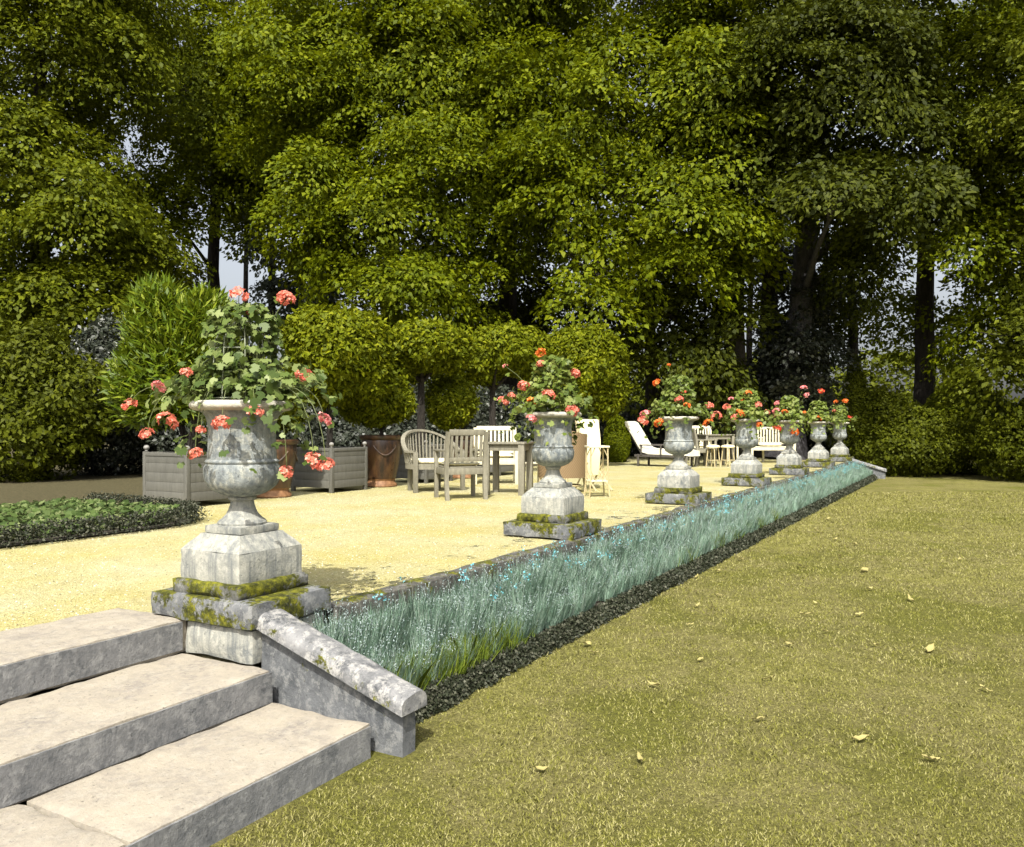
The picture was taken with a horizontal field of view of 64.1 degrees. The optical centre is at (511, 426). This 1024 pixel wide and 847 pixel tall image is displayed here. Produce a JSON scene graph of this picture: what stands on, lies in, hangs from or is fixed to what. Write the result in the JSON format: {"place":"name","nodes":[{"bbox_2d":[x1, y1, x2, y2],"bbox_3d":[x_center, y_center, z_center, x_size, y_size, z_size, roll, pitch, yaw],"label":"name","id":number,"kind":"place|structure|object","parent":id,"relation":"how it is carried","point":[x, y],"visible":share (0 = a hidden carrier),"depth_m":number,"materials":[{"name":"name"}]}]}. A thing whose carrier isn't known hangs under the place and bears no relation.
{"place":"outdoors","nodes":[
{"label":"outdoors","id":0,"kind":"place"},
{"bbox_2d":[0,455,842,630],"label":"gravel terrace","id":1,"kind":"structure","parent":0,"point":[641,477],"depth_m":6.91,"materials":[{"name":"gravel"}]},
{"bbox_2d":[0,518,191,546],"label":"flower bed soil","id":2,"kind":"structure","parent":1,"relation":"on","point":[57,538],"depth_m":7.23,"materials":[{"name":"soil"}]},
{"bbox_2d":[0,496,180,539],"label":"bed plants","id":3,"kind":"object","parent":2,"relation":"on","point":[26,511],"visible":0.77,"depth_m":7.98,"materials":[{"name":"green plant"}]},
{"bbox_2d":[0,491,211,548],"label":"clipped edging","id":4,"kind":"object","parent":1,"relation":"on","point":[185,509],"visible":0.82,"depth_m":7.33,"materials":[{"name":"green plant"}]},
{"bbox_2d":[143,445,227,502],"bbox_3d":[-3.993,0.591,10.194,0.812,0.738,0.810,0,0,30],"label":"planter box","id":5,"kind":"object","parent":1,"relation":"on","point":[164,476],"visible":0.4,"depth_m":9.83,"materials":[{"name":"grey paint"}]},
{"bbox_2d":[94,269,248,451],"bbox_3d":[-4.184,-0.822,10.214,2.019,2.339,1.471,0,0,30],"label":"oleander bush","id":6,"kind":"object","parent":5,"relation":"in","point":[162,326],"visible":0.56,"depth_m":9.89,"materials":[{"name":"green plant"}]},
{"bbox_2d":[256,439,298,497],"bbox_3d":[-3.290,0.565,11.232,0.701,0.790,0.700,0,0,30],"label":"glazed vase","id":7,"kind":"object","parent":1,"relation":"on","point":[280,489],"visible":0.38,"depth_m":11.05,"materials":[{"name":"ceramic"}]},
{"bbox_2d":[275,369,308,433],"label":"clipped bush","id":8,"kind":"object","parent":7,"relation":"on","point":[292,412],"visible":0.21,"depth_m":11.09,"materials":[{"name":"green plant"}]},
{"bbox_2d":[291,441,367,492],"bbox_3d":[-2.761,0.591,12.369,0.812,0.738,0.810,0,0,30],"label":"planter box","id":9,"kind":"object","parent":1,"relation":"on","point":[349,468],"visible":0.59,"depth_m":12.09,"materials":[{"name":"grey paint"}]},
{"bbox_2d":[278,300,397,447],"bbox_3d":[-2.678,-0.799,12.352,1.780,2.277,1.666,0,0,30],"label":"clipped tree","id":10,"kind":"object","parent":9,"relation":"in","point":[350,350],"visible":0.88,"depth_m":11.98,"materials":[{"name":"green plant"}]},
{"bbox_2d":[0,479,729,629],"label":"gravel pebbles","id":11,"kind":"object","parent":1,"relation":"on","point":[294,538],"visible":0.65,"depth_m":6.75,"materials":[{"name":"gravel"}]},
{"bbox_2d":[359,435,401,486],"bbox_3d":[-2.112,0.545,13.209,0.702,0.830,0.701,0,0,30],"label":"glazed vase","id":12,"kind":"object","parent":1,"relation":"on","point":[384,453],"visible":0.84,"depth_m":12.96,"materials":[{"name":"ceramic"}]},
{"bbox_2d":[336,374,418,434],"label":"clipped bush","id":13,"kind":"object","parent":12,"relation":"on","point":[397,405],"visible":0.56,"depth_m":12.97,"materials":[{"name":"green plant"}]},
{"bbox_2d":[396,440,452,483],"bbox_3d":[-1.602,0.591,14.413,0.812,0.738,0.810,0,0,30],"label":"planter box","id":14,"kind":"object","parent":1,"relation":"on","point":[425,475],"visible":0.22,"depth_m":14.04,"materials":[{"name":"grey paint"}]},
{"bbox_2d":[389,315,476,444],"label":"clipped tree","id":15,"kind":"object","parent":14,"relation":"in","point":[425,349],"visible":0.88,"depth_m":14.03,"materials":[{"name":"green plant"}]},
{"bbox_2d":[401,429,464,492],"bbox_3d":[-1.224,0.496,12.336,0.979,0.927,0.775,0,0,-37],"label":"curved armchair","id":16,"kind":"object","parent":1,"relation":"on","point":[414,467],"visible":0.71,"depth_m":12.35,"materials":[{"name":"grey wood"}]},
{"bbox_2d":[433,429,488,500],"bbox_3d":[-0.691,0.496,10.996,0.582,0.927,0.652,0,0,-21],"label":"slatted armchair","id":17,"kind":"object","parent":1,"relation":"on","point":[446,470],"visible":0.98,"depth_m":10.79,"materials":[{"name":"grey wood"}]},
{"bbox_2d":[453,436,478,478],"bbox_3d":[-0.923,0.565,15.408,0.701,0.790,0.700,0,0,30],"label":"glazed vase","id":18,"kind":"object","parent":1,"relation":"on","point":[468,476],"visible":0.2,"depth_m":15.12,"materials":[{"name":"ceramic"}]},
{"bbox_2d":[425,374,482,435],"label":"clipped bush","id":19,"kind":"object","parent":18,"relation":"on","point":[454,406],"visible":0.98,"depth_m":14.78,"materials":[{"name":"green plant"}]},
{"bbox_2d":[474,426,517,484],"bbox_3d":[-0.281,0.471,13.926,0.742,0.977,0.652,0,0,-3],"label":"slatted armchair","id":20,"kind":"object","parent":1,"relation":"on","point":[513,460],"visible":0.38,"depth_m":14.15,"materials":[{"name":"paint"}]},
{"bbox_2d":[477,439,518,475],"bbox_3d":[-0.394,0.591,16.545,0.812,0.738,0.810,0,0,30],"label":"planter box","id":21,"kind":"object","parent":1,"relation":"on","point":[505,468],"visible":0.11,"depth_m":16.17,"materials":[{"name":"grey paint"}]},
{"bbox_2d":[454,321,554,441],"bbox_3d":[-0.285,-0.897,16.536,2.182,2.474,1.841,0,0,30],"label":"clipped tree","id":22,"kind":"object","parent":21,"relation":"in","point":[513,346],"visible":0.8,"depth_m":16.10,"materials":[{"name":"green plant"}]},
{"bbox_2d":[487,441,533,495],"bbox_3d":[-0.050,0.587,11.750,0.618,0.747,0.620,0,0,14],"label":"garden table","id":23,"kind":"object","parent":1,"relation":"on","point":[496,447],"visible":0.86,"depth_m":11.52,"materials":[{"name":"grey wood"}]},
{"bbox_2d":[503,487,601,539],"bbox_3d":[0.364,0.742,7.265,0.684,0.413,0.624,0,0,30],"label":"urn pedestal","id":24,"kind":"object","parent":1,"relation":"on","point":[557,513],"visible":0.99,"depth_m":7.07,"materials":[{"name":"stone"}]},
{"bbox_2d":[524,412,581,487],"bbox_3d":[0.364,0.202,7.265,0.512,0.667,0.512,0,0,30],"label":"stone urn","id":25,"kind":"object","parent":24,"relation":"on","point":[555,454],"visible":0.91,"depth_m":7.12,"materials":[{"name":"stone"}]},
{"bbox_2d":[494,348,598,445],"bbox_3d":[0.341,-0.268,7.249,0.905,0.873,0.960,0,0,30],"label":"potted geranium","id":26,"kind":"object","parent":25,"relation":"in","point":[543,399],"visible":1,"depth_m":7.13,"materials":[{"name":"green plant"}]},
{"bbox_2d":[538,431,586,491],"bbox_3d":[0.730,0.482,12.086,0.755,0.963,0.680,0,0,35],"label":"wicker armchair","id":27,"kind":"object","parent":1,"relation":"on","point":[574,467],"visible":0.39,"depth_m":11.82,"materials":[{"name":"brown wicker"}]},
{"bbox_2d":[575,419,612,490],"bbox_3d":[1.244,0.425,12.493,0.460,1.094,0.561,0,0,-31],"label":"folded deckchair","id":28,"kind":"object","parent":1,"relation":"on","point":[593,435],"visible":0.47,"depth_m":12.55,"materials":[{"name":"beige fabric"}]},
{"bbox_2d":[584,445,610,497],"bbox_3d":[1.170,0.609,11.251,0.311,0.706,0.281,0,0,-11],"label":"bamboo stand","id":29,"kind":"object","parent":1,"relation":"on","point":[602,453],"visible":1,"depth_m":11.16,"materials":[{"name":"paint"}]},
{"bbox_2d":[603,414,631,461],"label":"clipped dome","id":30,"kind":"structure","parent":1,"relation":"on","point":[617,439],"depth_m":22.07,"materials":[{"name":"green plant"}]},
{"bbox_2d":[449,0,837,459],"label":"broadleaf tree","id":31,"kind":"object","parent":1,"relation":"on","point":[719,239],"visible":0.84,"depth_m":22.20,"materials":[{"name":"green plant"}]},
{"bbox_2d":[628,430,695,466],"bbox_3d":[3.636,0.493,19.965,1.563,0.934,0.650,0,0,38],"label":"lounger","id":32,"kind":"object","parent":1,"relation":"on","point":[641,454],"visible":0.59,"depth_m":19.88,"materials":[{"name":"grey wood"}]},
{"bbox_2d":[625,421,699,456],"bbox_3d":[3.660,0.276,19.946,1.734,0.841,0.600,0,0,38],"label":"lounger pad","id":33,"kind":"object","parent":32,"relation":"on","point":[634,427],"visible":0.81,"depth_m":20.12,"materials":[{"name":"white fabric"}]},
{"bbox_2d":[562,274,789,453],"bbox_3d":[3.926,-3.168,24.985,5.388,8.275,8.675,0,0,-27],"label":"broadleaf tree","id":34,"kind":"object","parent":1,"relation":"on","point":[718,333],"visible":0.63,"depth_m":22.49,"materials":[{"name":"green plant"}]},
{"bbox_2d":[645,469,711,503],"bbox_3d":[2.109,0.742,10.345,0.683,0.413,0.625,0,0,30],"label":"urn pedestal","id":35,"kind":"object","parent":1,"relation":"on","point":[678,487],"visible":0.98,"depth_m":10.15,"materials":[{"name":"stone"}]},
{"bbox_2d":[658,416,698,469],"bbox_3d":[2.109,0.202,10.344,0.512,0.667,0.512,0,0,30],"label":"stone urn","id":36,"kind":"object","parent":35,"relation":"on","point":[678,444],"visible":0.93,"depth_m":10.20,"materials":[{"name":"stone"}]},
{"bbox_2d":[637,363,721,443],"bbox_3d":[2.090,-0.294,10.338,1.071,1.024,1.029,0,0,30],"label":"potted geranium","id":37,"kind":"object","parent":36,"relation":"in","point":[672,384],"visible":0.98,"depth_m":10.23,"materials":[{"name":"green plant"}]},
{"bbox_2d":[689,426,711,463],"bbox_3d":[4.980,0.461,21.326,0.582,0.997,0.652,0,0,0],"label":"slatted armchair","id":38,"kind":"object","parent":1,"relation":"on","point":[708,431],"visible":0.2,"depth_m":21.58,"materials":[{"name":"paint"}]},
{"bbox_2d":[685,428,717,466],"bbox_3d":[4.625,0.496,20.093,0.652,0.927,0.582,0,0,-16],"label":"slatted armchair","id":39,"kind":"object","parent":1,"relation":"on","point":[703,450],"visible":0.59,"depth_m":19.86,"materials":[{"name":"grey wood"}]},
{"bbox_2d":[697,434,734,465],"bbox_3d":[5.050,0.569,20.300,0.738,0.782,0.740,0,0,-6],"label":"garden table","id":40,"kind":"object","parent":1,"relation":"on","point":[712,436],"visible":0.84,"depth_m":20.01,"materials":[{"name":"grey wood"}]},
{"bbox_2d":[721,459,771,485],"bbox_3d":[3.854,0.742,13.425,0.684,0.413,0.624,0,0,30],"label":"urn pedestal","id":41,"kind":"object","parent":1,"relation":"on","point":[746,473],"visible":0.99,"depth_m":13.22,"materials":[{"name":"stone"}]},
{"bbox_2d":[731,419,761,459],"bbox_3d":[3.855,0.202,13.424,0.512,0.667,0.512,0,0,30],"label":"stone urn","id":42,"kind":"object","parent":41,"relation":"on","point":[744,442],"visible":0.84,"depth_m":13.29,"materials":[{"name":"stone"}]},
{"bbox_2d":[718,388,778,439],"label":"potted geranium","id":43,"kind":"object","parent":42,"relation":"in","point":[744,397],"visible":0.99,"depth_m":13.27,"materials":[{"name":"green plant"}]},
{"bbox_2d":[751,427,795,454],"bbox_3d":[6.950,0.477,22.000,1.215,0.965,0.560,0,0,-3],"label":"garden bench","id":44,"kind":"object","parent":1,"relation":"on","point":[770,447],"visible":0.34,"depth_m":22.23,"materials":[{"name":"paint"}]},
{"bbox_2d":[769,453,808,474],"bbox_3d":[5.600,0.742,16.505,0.685,0.413,0.624,0,0,30],"label":"urn pedestal","id":45,"kind":"object","parent":1,"relation":"on","point":[789,464],"visible":1,"depth_m":16.30,"materials":[{"name":"stone"}]},
{"bbox_2d":[776,420,802,453],"bbox_3d":[5.600,0.202,16.504,0.512,0.667,0.512,0,0,30],"label":"stone urn","id":46,"kind":"object","parent":45,"relation":"on","point":[789,439],"visible":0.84,"depth_m":16.37,"materials":[{"name":"stone"}]},
{"bbox_2d":[765,385,814,437],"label":"potted geranium","id":47,"kind":"object","parent":46,"relation":"in","point":[787,411],"visible":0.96,"depth_m":16.35,"materials":[{"name":"green plant"}]},
{"bbox_2d":[716,183,865,456],"bbox_3d":[8.684,-3.597,25.282,4.372,9.169,5.087,0,0,30],"label":"broadleaf tree","id":48,"kind":"object","parent":1,"relation":"on","point":[769,376],"visible":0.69,"depth_m":24.05,"materials":[{"name":"green plant"}]},
{"bbox_2d":[802,449,834,466],"bbox_3d":[7.345,0.742,19.584,0.684,0.413,0.625,0,0,30],"label":"urn pedestal","id":49,"kind":"object","parent":1,"relation":"on","point":[818,457],"visible":0.99,"depth_m":19.39,"materials":[{"name":"stone"}]},
{"bbox_2d":[807,421,829,448],"bbox_3d":[7.345,0.202,19.584,0.512,0.667,0.512,0,0,30],"label":"stone urn","id":50,"kind":"object","parent":49,"relation":"on","point":[818,436],"visible":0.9,"depth_m":19.44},
{"bbox_2d":[802,388,847,434],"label":"potted geranium","id":51,"kind":"object","parent":50,"relation":"in","point":[821,413],"visible":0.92,"depth_m":19.46,"materials":[{"name":"green plant"}]},
{"bbox_2d":[654,0,1023,459],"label":"broadleaf tree","id":52,"kind":"object","parent":1,"relation":"on","point":[854,55],"visible":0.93,"depth_m":20.62,"materials":[{"name":"green plant"}]},
{"bbox_2d":[829,446,853,461],"bbox_3d":[9.091,0.742,22.664,0.684,0.413,0.625,0,0,30],"label":"urn pedestal","id":53,"kind":"object","parent":1,"relation":"on","point":[839,454],"visible":0.9,"depth_m":22.45,"materials":[{"name":"stone"}]},
{"bbox_2d":[830,422,848,445],"bbox_3d":[9.091,0.202,22.664,0.512,0.667,0.512,0,0,30],"label":"stone urn","id":54,"kind":"object","parent":53,"relation":"on","point":[838,435],"visible":0.91,"depth_m":22.53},
{"bbox_2d":[826,401,857,431],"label":"potted geranium","id":55,"kind":"object","parent":54,"relation":"in","point":[841,415],"visible":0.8,"depth_m":22.53,"materials":[{"name":"green plant"}]},
{"bbox_2d":[0,443,899,704],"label":"terrace ground","id":56,"kind":"structure","parent":0,"point":[79,486],"depth_m":12.91,"materials":[{"name":"brown soil"}]},
{"bbox_2d":[0,313,23,461],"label":"shrub","id":57,"kind":"object","parent":56,"relation":"on","point":[3,327],"visible":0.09,"depth_m":15.61,"materials":[{"name":"green plant"}]},
{"bbox_2d":[0,314,124,482],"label":"shrub","id":58,"kind":"object","parent":56,"relation":"on","point":[42,410],"visible":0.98,"depth_m":14.47,"materials":[{"name":"green plant"}]},
{"bbox_2d":[0,0,209,456],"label":"broadleaf tree","id":59,"kind":"object","parent":56,"relation":"on","point":[79,201],"visible":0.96,"depth_m":21.88,"materials":[{"name":"green plant"}]},
{"bbox_2d":[54,305,178,475],"bbox_3d":[-8.048,-0.617,16.799,3.323,3.733,2.545,0,0,30],"label":"shrub","id":60,"kind":"object","parent":56,"relation":"on","point":[117,455],"visible":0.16,"depth_m":16.32,"materials":[{"name":"green plant"}]},
{"bbox_2d":[95,414,207,464],"bbox_3d":[-6.854,-0.256,16.904,3.275,2.907,3.078,0,0,30],"label":"shrub","id":61,"kind":"object","parent":56,"relation":"on","point":[170,435],"visible":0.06,"depth_m":15.99,"materials":[{"name":"green plant"}]},
{"bbox_2d":[60,0,317,311],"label":"broadleaf tree","id":62,"kind":"object","parent":56,"relation":"on","point":[204,68],"visible":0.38,"depth_m":28.36,"materials":[{"name":"green plant"}]},
{"bbox_2d":[160,99,248,361],"bbox_3d":[-12.727,-7.561,38.050,6.965,17.055,6.851,0,0,-3],"label":"broadleaf tree","id":63,"kind":"object","parent":56,"relation":"on","point":[245,280],"depth_m":37.91,"materials":[{"name":"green plant"}]},
{"bbox_2d":[157,79,349,355],"bbox_3d":[-11.299,-7.131,34.686,9.043,16.219,7.630,0,0,30],"label":"broadleaf tree","id":64,"kind":"object","parent":56,"relation":"on","point":[271,284],"visible":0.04,"depth_m":33.47,"materials":[{"name":"green plant"}]},
{"bbox_2d":[186,611,323,664],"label":"pedestal block","id":65,"kind":"structure","parent":56,"relation":"on","point":[238,645],"depth_m":3.91,"materials":[{"name":"stone"}]},
{"bbox_2d":[151,530,331,629],"bbox_3d":[-1.381,0.742,4.185,0.723,0.413,0.544,0,0,30],"label":"urn pedestal","id":66,"kind":"object","parent":65,"relation":"on","point":[243,582],"visible":0.98,"depth_m":4.01,"materials":[{"name":"stone"}]},
{"bbox_2d":[188,400,293,534],"bbox_3d":[-1.381,0.202,4.185,0.512,0.667,0.512,0,0,30],"label":"stone urn","id":67,"kind":"object","parent":66,"relation":"on","point":[236,480],"visible":0.84,"depth_m":4.05,"materials":[{"name":"stone"}]},
{"bbox_2d":[121,286,342,481],"bbox_3d":[-1.409,-0.230,4.188,0.910,0.984,1.068,0,0,-42],"label":"potted geranium","id":68,"kind":"object","parent":67,"relation":"in","point":[258,380],"visible":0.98,"depth_m":4.05,"materials":[{"name":"green plant"}]},
{"bbox_2d":[276,403,346,446],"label":"shrub","id":69,"kind":"object","parent":56,"relation":"on","point":[314,427],"visible":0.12,"depth_m":17.12,"materials":[{"name":"green plant"}]},
{"bbox_2d":[262,241,368,351],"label":"broadleaf tree","id":70,"kind":"object","parent":56,"relation":"on","point":[331,298],"visible":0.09,"depth_m":32.39,"materials":[{"name":"green plant"}]},
{"bbox_2d":[293,406,392,446],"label":"shrub","id":71,"kind":"object","parent":56,"relation":"on","point":[345,433],"visible":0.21,"depth_m":17.46,"materials":[{"name":"green plant"}]},
{"bbox_2d":[208,0,600,331],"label":"broadleaf tree","id":72,"kind":"object","parent":56,"relation":"on","point":[418,60],"visible":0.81,"depth_m":23.65,"materials":[{"name":"green plant"}]},
{"bbox_2d":[368,383,443,443],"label":"shrub","id":73,"kind":"object","parent":56,"relation":"on","point":[401,428],"visible":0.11,"depth_m":19.11,"materials":[{"name":"green plant"}]},
{"bbox_2d":[425,389,509,443],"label":"shrub","id":74,"kind":"object","parent":56,"relation":"on","point":[476,421],"visible":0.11,"depth_m":19.66,"materials":[{"name":"green plant"}]},
{"bbox_2d":[475,384,533,461],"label":"shrub","id":75,"kind":"object","parent":56,"relation":"on","point":[503,415],"visible":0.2,"depth_m":21.26,"materials":[{"name":"green plant"}]},
{"bbox_2d":[402,1,631,411],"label":"broadleaf tree","id":76,"kind":"object","parent":56,"relation":"on","point":[516,306],"visible":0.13,"depth_m":29.54,"materials":[{"name":"green plant"}]},
{"bbox_2d":[517,391,591,460],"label":"shrub","id":77,"kind":"object","parent":56,"relation":"on","point":[582,417],"visible":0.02,"depth_m":23.17,"materials":[{"name":"green plant"}]},
{"bbox_2d":[578,406,632,458],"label":"shrub","id":78,"kind":"object","parent":56,"relation":"on","point":[602,425],"visible":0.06,"depth_m":24.71,"materials":[{"name":"green plant"}]},
{"bbox_2d":[611,400,664,455],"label":"shrub","id":79,"kind":"object","parent":56,"relation":"on","point":[625,415],"visible":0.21,"depth_m":27.10,"materials":[{"name":"green plant"}]},
{"bbox_2d":[660,394,723,454],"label":"shrub","id":80,"kind":"object","parent":56,"relation":"on","point":[701,402],"visible":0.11,"depth_m":27.54,"materials":[{"name":"green plant"}]},
{"bbox_2d":[743,190,794,369],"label":"broadleaf tree","id":81,"kind":"object","parent":56,"relation":"on","point":[748,349],"visible":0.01,"depth_m":32.92,"materials":[{"name":"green plant"}]},
{"bbox_2d":[805,395,831,451],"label":"shrub","id":82,"kind":"object","parent":56,"relation":"on","point":[809,441],"visible":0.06,"depth_m":26.31,"materials":[{"name":"green plant"}]},
{"bbox_2d":[785,179,881,443],"bbox_3d":[11.958,-4.963,31.818,4.710,11.860,5.024,0,0,30],"label":"broadleaf tree","id":83,"kind":"object","parent":56,"relation":"on","point":[845,341],"visible":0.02,"depth_m":30.89,"materials":[{"name":"green plant"}]},
{"bbox_2d":[809,193,916,375],"bbox_3d":[12.867,-4.785,30.691,4.596,11.513,6.237,0,0,30],"label":"broadleaf tree","id":84,"kind":"object","parent":56,"relation":"on","point":[852,342],"visible":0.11,"depth_m":29.87,"materials":[{"name":"green plant"}]},
{"bbox_2d":[0,0,1023,403],"label":"sky","id":85,"kind":"structure","parent":0,"point":[230,271],"materials":[{"name":"white"}]},
{"bbox_2d":[16,441,1023,846],"bbox_3d":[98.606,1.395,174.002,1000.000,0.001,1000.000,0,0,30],"label":"lawn","id":86,"kind":"structure","parent":0,"point":[954,483],"depth_m":3.94,"materials":[{"name":"plant"}]},
{"bbox_2d":[0,608,370,846],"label":"stone steps","id":87,"kind":"structure","parent":86,"relation":"on","point":[225,749],"depth_m":3.15,"materials":[{"name":"stone"}]},
{"bbox_2d":[257,609,426,757],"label":"stair cheek wall","id":88,"kind":"structure","parent":86,"relation":"on","point":[309,667],"depth_m":3.62,"materials":[{"name":"stone"}]},
{"bbox_2d":[19,338,1023,444],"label":"wood","id":89,"kind":"object","parent":86,"relation":"on","point":[877,362],"visible":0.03,"depth_m":50.95,"materials":[{"name":"green plant"}]},
{"bbox_2d":[424,555,700,708],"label":"bed soil","id":90,"kind":"structure","parent":86,"relation":"on","point":[597,603],"depth_m":6.08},
{"bbox_2d":[368,509,783,690],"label":"grass tufts","id":91,"kind":"object","parent":90,"relation":"on","point":[464,665],"visible":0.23,"depth_m":4.44,"materials":[{"name":"plant"}]},
{"bbox_2d":[301,462,873,686],"bbox_3d":[4.277,1.111,12.989,0.726,0.446,21.234,0,0,30],"label":"lavender strip","id":92,"kind":"object","parent":90,"relation":"on","point":[545,616],"visible":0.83,"depth_m":5.69,"materials":[{"name":"plant"}]},
{"bbox_2d":[306,463,868,676],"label":"lavender spikes","id":93,"kind":"object","parent":92,"relation":"on","point":[732,514],"visible":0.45,"depth_m":5.41,"materials":[{"name":"plant"}]},
{"bbox_2d":[372,460,863,601],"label":"blue flowers","id":94,"kind":"object","parent":92,"relation":"on","point":[466,577],"visible":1,"depth_m":7.14,"materials":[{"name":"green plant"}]},
{"bbox_2d":[415,474,877,723],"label":"dark edging plants","id":95,"kind":"object","parent":86,"relation":"on","point":[447,694],"visible":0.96,"depth_m":5.60,"materials":[{"name":"gravel"}]},
{"bbox_2d":[826,353,883,463],"bbox_3d":[10.202,-0.276,24.312,1.726,3.890,1.770,0,0,30],"label":"yew bush","id":96,"kind":"object","parent":86,"relation":"on","point":[857,385],"visible":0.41,"depth_m":23.93,"materials":[{"name":"green plant"}]},
{"bbox_2d":[852,458,886,478],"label":"stair cheek wall","id":97,"kind":"structure","parent":86,"relation":"on","point":[879,472],"depth_m":22.08,"materials":[{"name":"stone"}]},
{"bbox_2d":[845,384,974,476],"bbox_3d":[11.388,0.207,23.522,3.516,2.923,3.319,0,0,30],"label":"shrub","id":98,"kind":"object","parent":86,"relation":"on","point":[893,434],"visible":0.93,"depth_m":22.94,"materials":[{"name":"green plant"}]},
{"bbox_2d":[841,0,1023,472],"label":"broadleaf tree","id":99,"kind":"object","parent":86,"relation":"on","point":[920,304],"visible":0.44,"depth_m":22.60,"materials":[{"name":"green plant"}]},
{"bbox_2d":[908,374,1023,474],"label":"shrub","id":100,"kind":"object","parent":86,"relation":"on","point":[954,408],"visible":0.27,"depth_m":23.41,"materials":[{"name":"green plant"}]},
{"bbox_2d":[918,14,1023,428],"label":"broadleaf tree","id":101,"kind":"object","parent":86,"relation":"on","point":[1001,355],"visible":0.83,"depth_m":21.05,"materials":[{"name":"green plant"}]},
{"bbox_2d":[958,389,1023,481],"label":"shrub","id":102,"kind":"object","parent":86,"relation":"on","point":[998,448],"visible":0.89,"depth_m":20.99,"materials":[{"name":"green plant"}]},
{"bbox_3d":[1.282,0.591,19.503,0.812,0.738,0.810,0,0,30],"label":"planter box","id":103,"kind":"object","parent":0,"visible":0},
{"bbox_2d":[535,321,633,421],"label":"clipped tree","id":104,"kind":"object","parent":103,"relation":"in","point":[595,355],"visible":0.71,"depth_m":18.98,"materials":[{"name":"green plant"}]},
{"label":"terrace edge","id":105,"kind":"structure","parent":0,"visible":0},
{"bbox_2d":[323,461,852,626],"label":"kerb","id":106,"kind":"structure","parent":105,"relation":"on","point":[406,586],"depth_m":5.62,"materials":[{"name":"stone"}]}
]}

